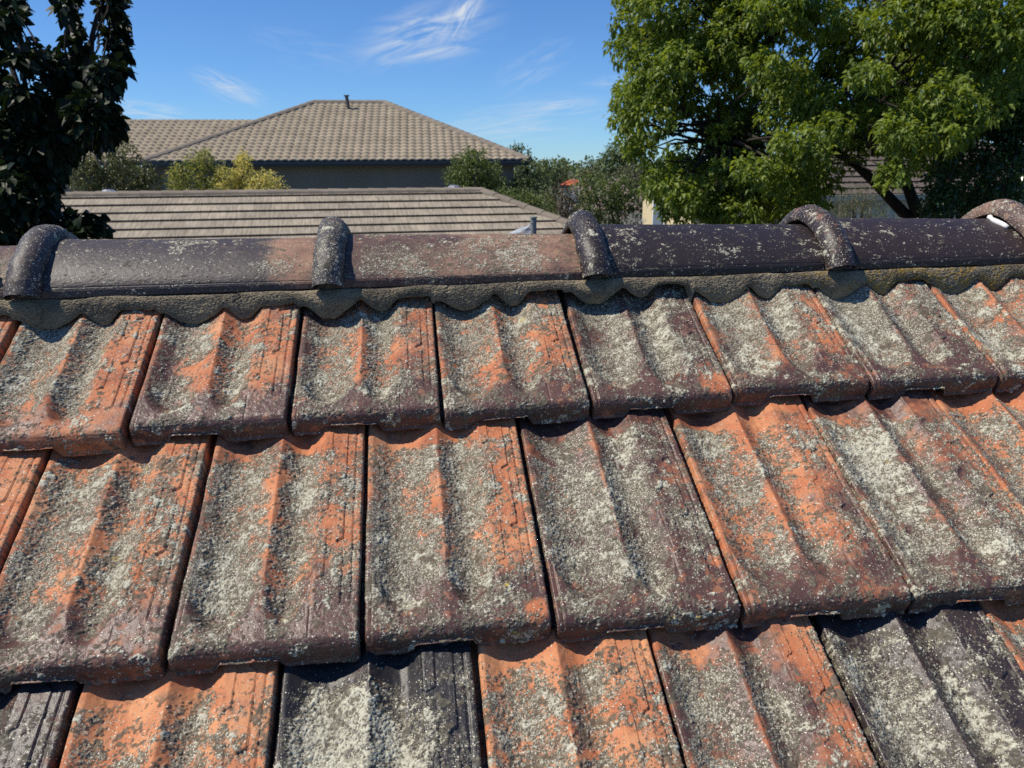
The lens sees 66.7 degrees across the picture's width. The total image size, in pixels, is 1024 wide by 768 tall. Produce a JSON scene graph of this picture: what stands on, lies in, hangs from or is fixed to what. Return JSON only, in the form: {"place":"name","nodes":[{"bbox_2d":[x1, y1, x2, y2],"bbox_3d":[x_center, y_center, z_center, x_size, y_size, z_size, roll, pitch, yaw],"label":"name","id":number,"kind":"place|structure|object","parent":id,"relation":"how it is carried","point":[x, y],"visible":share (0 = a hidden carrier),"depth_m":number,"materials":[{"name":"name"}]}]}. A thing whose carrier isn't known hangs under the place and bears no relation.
{"place":"outdoors","nodes":[
{"label":"outdoors","id":0,"kind":"place"},
{"bbox_2d":[65,95,531,192],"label":"two storey house","id":1,"kind":"structure","parent":0,"point":[346,143],"depth_m":30.97,"materials":[{"name":"tile"}]},
{"bbox_2d":[0,0,1007,170],"label":"sky","id":2,"kind":"structure","parent":0,"point":[536,74],"materials":[{"name":"blue"}]},
{"bbox_2d":[559,179,585,214],"bbox_3d":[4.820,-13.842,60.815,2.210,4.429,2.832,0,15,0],"label":"red roofed house","id":3,"kind":"structure","parent":0,"point":[568,183],"depth_m":60.39,"materials":[{"name":"tile"}]},
{"bbox_2d":[514,171,642,223],"bbox_3d":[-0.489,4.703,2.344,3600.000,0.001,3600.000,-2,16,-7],"label":"ground","id":4,"kind":"structure","parent":0,"point":[590,206],"depth_m":123.11,"materials":[{"name":"green plant"}]},
{"bbox_2d":[0,0,138,245],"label":"pear tree","id":5,"kind":"object","parent":4,"relation":"on","point":[48,140],"visible":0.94,"depth_m":4.30,"materials":[{"name":"green plant"}]},
{"bbox_2d":[66,137,164,191],"bbox_3d":[-9.900,-3.299,20.076,2.446,6.071,1.978,-2,16,-7],"label":"garden tree","id":6,"kind":"object","parent":4,"relation":"on","point":[138,183],"visible":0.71,"depth_m":19.25,"materials":[{"name":"green plant"}]},
{"bbox_2d":[162,146,289,190],"bbox_3d":[-7.492,-3.261,20.498,3.283,5.760,1.733,0,16,1],"label":"golden shrub","id":7,"kind":"object","parent":4,"relation":"on","point":[219,180],"visible":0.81,"depth_m":19.78,"materials":[{"name":"green plant"}]},
{"bbox_2d":[61,185,567,239],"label":"neighbour house","id":8,"kind":"structure","parent":4,"relation":"on","point":[247,213],"depth_m":14.11,"materials":[{"name":"tile"}]},
{"bbox_2d":[81,152,769,193],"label":"distant woodland","id":9,"kind":"object","parent":4,"relation":"on","point":[575,169],"visible":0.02,"depth_m":212.35,"materials":[{"name":"green plant"}]},
{"bbox_2d":[441,145,511,194],"bbox_3d":[-0.900,-3.060,19.706,1.723,5.722,1.615,-2,16,-7],"label":"garden tree","id":10,"kind":"object","parent":4,"relation":"on","point":[469,165],"visible":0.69,"depth_m":18.82,"materials":[{"name":"green plant"}]},
{"bbox_2d":[510,140,532,187],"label":"background tree","id":11,"kind":"object","parent":4,"relation":"on","point":[523,148],"visible":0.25,"depth_m":45.63,"materials":[{"name":"green plant"}]},
{"bbox_2d":[492,185,558,214],"bbox_3d":[0.345,-2.399,18.977,1.556,4.820,1.521,3,16,10],"label":"background tree","id":12,"kind":"object","parent":4,"relation":"on","point":[535,201],"visible":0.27,"depth_m":18.09,"materials":[{"name":"green plant"}]},
{"bbox_2d":[496,156,555,206],"bbox_3d":[0.562,-6.309,31.452,2.541,5.691,2.261,-2,16,-7],"label":"background tree","id":13,"kind":"object","parent":4,"relation":"on","point":[536,188],"visible":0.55,"depth_m":30.75,"materials":[{"name":"green plant"}]},
{"bbox_2d":[530,217,536,233],"bbox_3d":[0.207,0.776,7.629,0.066,4.734,0.066,-2,16,-7],"label":"grey post","id":14,"kind":"object","parent":4,"relation":"on","point":[533,227],"visible":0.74,"depth_m":7.00,"materials":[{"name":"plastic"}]},
{"bbox_2d":[509,223,532,233],"bbox_3d":[0.070,-1.299,6.824,0.111,0.195,0.500,13,20,39],"label":"plastic sheet","id":15,"kind":"object","parent":14,"relation":"attached to","point":[521,229],"visible":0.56,"depth_m":6.88,"materials":[{"name":"white plastic"}]},
{"bbox_2d":[535,155,572,198],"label":"background tree","id":16,"kind":"object","parent":4,"relation":"on","point":[555,173],"visible":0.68,"depth_m":61.58,"materials":[{"name":"green plant"}]},
{"bbox_2d":[545,179,582,218],"bbox_3d":[1.296,-2.809,20.315,1.087,4.910,1.049,-2,16,-7],"label":"background tree","id":17,"kind":"object","parent":4,"relation":"on","point":[565,213],"visible":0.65,"depth_m":19.80,"materials":[{"name":"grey plant"}]},
{"bbox_2d":[573,158,598,186],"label":"background tree","id":18,"kind":"object","parent":4,"relation":"on","point":[586,171],"visible":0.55,"depth_m":77.65,"materials":[{"name":"green plant"}]},
{"bbox_2d":[562,172,642,224],"bbox_3d":[2.893,-3.470,22.356,3.062,5.101,2.277,-2,16,-7],"label":"flowering shrub","id":19,"kind":"object","parent":4,"relation":"on","point":[620,204],"visible":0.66,"depth_m":21.74,"materials":[{"name":"green plant"}]},
{"bbox_2d":[593,139,646,219],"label":"background tree","id":20,"kind":"object","parent":4,"relation":"on","point":[610,163],"visible":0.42,"depth_m":47.80,"materials":[{"name":"green plant"}]},
{"bbox_2d":[608,160,657,220],"bbox_3d":[5.323,-6.892,33.556,2.508,5.657,1.975,-2,16,-7],"label":"background tree","id":21,"kind":"object","parent":4,"relation":"on","point":[636,179],"visible":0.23,"depth_m":32.85,"materials":[{"name":"green plant"}]},
{"bbox_2d":[622,211,646,224],"bbox_3d":[2.737,-1.854,18.072,0.602,4.233,0.594,-2,16,-7],"label":"silver shrub","id":22,"kind":"object","parent":4,"relation":"on","point":[634,218],"visible":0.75,"depth_m":17.50,"materials":[{"name":"grey plant"}]},
{"bbox_2d":[641,191,770,224],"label":"cream house","id":23,"kind":"structure","parent":4,"relation":"on","point":[649,215],"depth_m":17.85,"materials":[{"name":"paint"}]},
{"bbox_2d":[652,201,666,224],"bbox_3d":[3.336,-3.733,17.628,0.071,1.100,0.500,-7,17,-23],"label":"window","id":24,"kind":"structure","parent":23,"relation":"in","point":[655,216],"depth_m":17.68,"materials":[{"name":"grey glass"}]},
{"bbox_2d":[602,0,1023,224],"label":"shade tree","id":25,"kind":"object","parent":4,"relation":"on","point":[958,78],"visible":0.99,"depth_m":7.67,"materials":[{"name":"green plant"}]},
{"bbox_2d":[672,141,1023,223],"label":"brown roofed house","id":26,"kind":"structure","parent":4,"relation":"on","point":[857,178],"depth_m":15.89,"materials":[{"name":"tile"}]},
{"bbox_2d":[855,204,908,217],"bbox_3d":[7.765,-3.378,16.129,1.500,0.840,0.069,-4,16,-14],"label":"window","id":27,"kind":"structure","parent":26,"relation":"in","point":[884,206],"depth_m":15.99,"materials":[{"name":"glass"}]},
{"bbox_2d":[827,176,899,217],"bbox_3d":[5.564,-0.843,12.867,1.211,5.036,1.604,7,17,24],"label":"olive shrub","id":28,"kind":"object","parent":4,"relation":"on","point":[853,208],"visible":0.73,"depth_m":12.18,"materials":[{"name":"green plant"}]},
{"bbox_2d":[910,94,1023,218],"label":"evergreen shrub","id":29,"kind":"object","parent":4,"relation":"on","point":[946,200],"visible":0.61,"depth_m":7.21,"materials":[{"name":"green plant"}]},
{"bbox_3d":[0.615,2.199,2.116,10.734,5.135,6.212,-2,16,-7],"label":"roof deck","id":30,"kind":"object","parent":4,"relation":"on","visible":0},
{"bbox_2d":[0,315,21,362],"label":"clay tile","id":31,"kind":"object","parent":30,"relation":"on","point":[9,327],"visible":0.37,"depth_m":1.17,"materials":[{"name":"orange tile"}]},
{"bbox_2d":[0,680,83,767],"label":"clay tile","id":32,"kind":"object","parent":30,"relation":"on","point":[36,719],"visible":0.78,"depth_m":0.80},
{"bbox_2d":[0,434,215,693],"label":"clay tile","id":33,"kind":"object","parent":32,"relation":"on","point":[92,575],"visible":0.94,"depth_m":0.92,"materials":[{"name":"grey tile"}]},
{"bbox_2d":[0,309,164,456],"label":"clay tile","id":34,"kind":"object","parent":33,"relation":"on","point":[73,388],"visible":0.88,"depth_m":1.10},
{"bbox_2d":[128,303,302,446],"bbox_3d":[-0.438,-0.045,1.165,0.224,0.042,0.320,-3,47,-6],"label":"clay tile","id":35,"kind":"object","parent":33,"relation":"on","point":[227,374],"visible":0.84,"depth_m":1.12,"materials":[{"name":"tile"}]},
{"bbox_2d":[59,661,281,767],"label":"clay tile","id":36,"kind":"object","parent":30,"relation":"on","point":[222,716],"visible":0.81,"depth_m":0.81,"materials":[{"name":"orange tile"}]},
{"bbox_2d":[166,424,366,675],"bbox_3d":[-0.298,0.178,0.974,0.220,0.056,0.366,-3,47,-6],"label":"clay tile","id":37,"kind":"object","parent":36,"relation":"on","point":[274,570],"visible":0.95,"depth_m":0.93,"materials":[{"name":"grey tile"}]},
{"bbox_2d":[271,640,481,767],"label":"clay tile","id":38,"kind":"object","parent":30,"relation":"on","point":[415,707],"visible":0.91,"depth_m":0.82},
{"bbox_2d":[360,418,550,655],"bbox_3d":[-0.089,0.165,1.000,0.227,0.056,0.366,-3,47,-7],"label":"clay tile","id":39,"kind":"object","parent":38,"relation":"on","point":[451,552],"visible":0.92,"depth_m":0.96,"materials":[{"name":"grey tile"}]},
{"bbox_2d":[288,296,440,436],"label":"clay tile","id":40,"kind":"object","parent":39,"relation":"on","point":[361,362],"visible":0.88,"depth_m":1.15,"materials":[{"name":"grey tile"}]},
{"bbox_2d":[432,290,588,431],"bbox_3d":[-0.020,-0.063,1.214,0.225,0.045,0.320,-4,47,-7],"label":"clay tile","id":41,"kind":"object","parent":39,"relation":"on","point":[497,357],"visible":0.81,"depth_m":1.17,"materials":[{"name":"grey tile"}]},
{"bbox_2d":[0,264,1023,329],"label":"mortar bed","id":42,"kind":"object","parent":30,"relation":"on","point":[199,308],"visible":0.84,"depth_m":1.26,"materials":[{"name":"grey concrete"}]},
{"bbox_2d":[0,246,31,299],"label":"ridge cap","id":43,"kind":"object","parent":42,"relation":"on","point":[7,253],"visible":0.16,"depth_m":1.21,"materials":[{"name":"ceramic"}]},
{"bbox_2d":[3,224,337,300],"bbox_3d":[-0.537,-0.217,1.303,0.497,0.106,0.292,-2,16,-7],"label":"ridge cap","id":44,"kind":"object","parent":42,"relation":"on","point":[47,261],"visible":0.94,"depth_m":1.22,"materials":[{"name":"ceramic"}]},
{"bbox_2d":[311,216,602,289],"bbox_3d":[-0.098,-0.240,1.353,0.472,0.108,0.292,-2,16,-7],"label":"ridge cap","id":45,"kind":"object","parent":42,"relation":"on","point":[343,257],"visible":0.98,"depth_m":1.27,"materials":[{"name":"ceramic"}]},
{"bbox_2d":[561,210,844,279],"bbox_3d":[0.326,-0.262,1.402,0.465,0.106,0.292,-2,16,-7],"label":"ridge cap","id":46,"kind":"object","parent":42,"relation":"on","point":[623,250],"visible":0.91,"depth_m":1.32,"materials":[{"name":"ceramic"}]},
{"bbox_2d":[779,204,1023,270],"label":"ridge cap","id":47,"kind":"object","parent":42,"relation":"on","point":[861,243],"visible":0.9,"depth_m":1.36,"materials":[{"name":"ceramic"}]},
{"bbox_2d":[987,215,1009,227],"bbox_3d":[0.894,-0.299,1.434,0.017,0.024,0.054,-2,16,-7],"label":"lime strip","id":48,"kind":"object","parent":47,"relation":"on","point":[997,221],"visible":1,"depth_m":1.43,"materials":[{"name":"white"}]},
{"bbox_2d":[961,199,1023,237],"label":"ridge cap","id":49,"kind":"object","parent":42,"relation":"on","point":[1010,212],"visible":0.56,"depth_m":1.43,"materials":[{"name":"ceramic"}]},
{"bbox_2d":[470,629,684,767],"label":"clay tile","id":50,"kind":"object","parent":30,"relation":"on","point":[552,701],"visible":0.91,"depth_m":0.84,"materials":[{"name":"orange tile"}]},
{"bbox_2d":[515,408,740,643],"bbox_3d":[0.129,0.157,1.021,0.233,0.056,0.366,-3,47,-7],"label":"clay tile","id":51,"kind":"object","parent":50,"relation":"on","point":[626,541],"visible":0.92,"depth_m":0.98,"materials":[{"name":"grey tile"}]},
{"bbox_2d":[556,284,731,419],"bbox_3d":[0.195,-0.077,1.241,0.226,0.045,0.321,-3,47,-6],"label":"clay tile","id":52,"kind":"object","parent":51,"relation":"on","point":[652,349],"visible":0.8,"depth_m":1.20,"materials":[{"name":"grey tile"}]},
{"bbox_2d":[645,616,878,767],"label":"clay tile","id":53,"kind":"object","parent":30,"relation":"on","point":[770,694],"visible":0.86,"depth_m":0.85,"materials":[{"name":"tile"}]},
{"bbox_2d":[808,601,1023,767],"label":"clay tile","id":54,"kind":"object","parent":30,"relation":"on","point":[940,686],"visible":0.83,"depth_m":0.87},
{"bbox_2d":[663,395,910,628],"bbox_3d":[0.346,0.147,1.045,0.221,0.056,0.366,-3,47,-6],"label":"clay tile","id":55,"kind":"object","parent":54,"relation":"on","point":[791,526],"visible":0.98,"depth_m":1.01,"materials":[{"name":"tile"}]},
{"bbox_2d":[691,284,868,406],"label":"clay tile","id":56,"kind":"object","parent":55,"relation":"on","point":[785,340],"visible":0.82,"depth_m":1.22,"materials":[{"name":"grey tile"}]},
{"bbox_2d":[799,389,1023,614],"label":"clay tile","id":57,"kind":"object","parent":54,"relation":"on","point":[944,514],"visible":0.98,"depth_m":1.04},
{"bbox_2d":[810,279,997,400],"bbox_3d":[0.619,-0.106,1.293,0.221,0.040,0.321,-3,47,-7],"label":"clay tile","id":58,"kind":"object","parent":57,"relation":"on","point":[900,337],"visible":0.83,"depth_m":1.25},
{"bbox_2d":[977,600,1023,673],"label":"clay tile","id":59,"kind":"object","parent":30,"relation":"on","point":[1007,622],"visible":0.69,"depth_m":0.94,"materials":[{"name":"orange tile"}]},
{"bbox_2d":[927,386,1023,514],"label":"clay tile","id":60,"kind":"object","parent":59,"relation":"on","point":[989,424],"visible":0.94,"depth_m":1.16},
{"bbox_2d":[923,276,1023,393],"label":"clay tile","id":61,"kind":"object","parent":60,"relation":"on","point":[990,323],"visible":0.63,"depth_m":1.30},
{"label":"clay tile","id":62,"kind":"object","parent":30,"relation":"on","visible":0},
{"bbox_2d":[0,449,52,574],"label":"clay tile","id":63,"kind":"object","parent":62,"relation":"on","point":[22,472],"visible":0.78,"depth_m":0.99,"materials":[{"name":"orange tile"}]}
]}

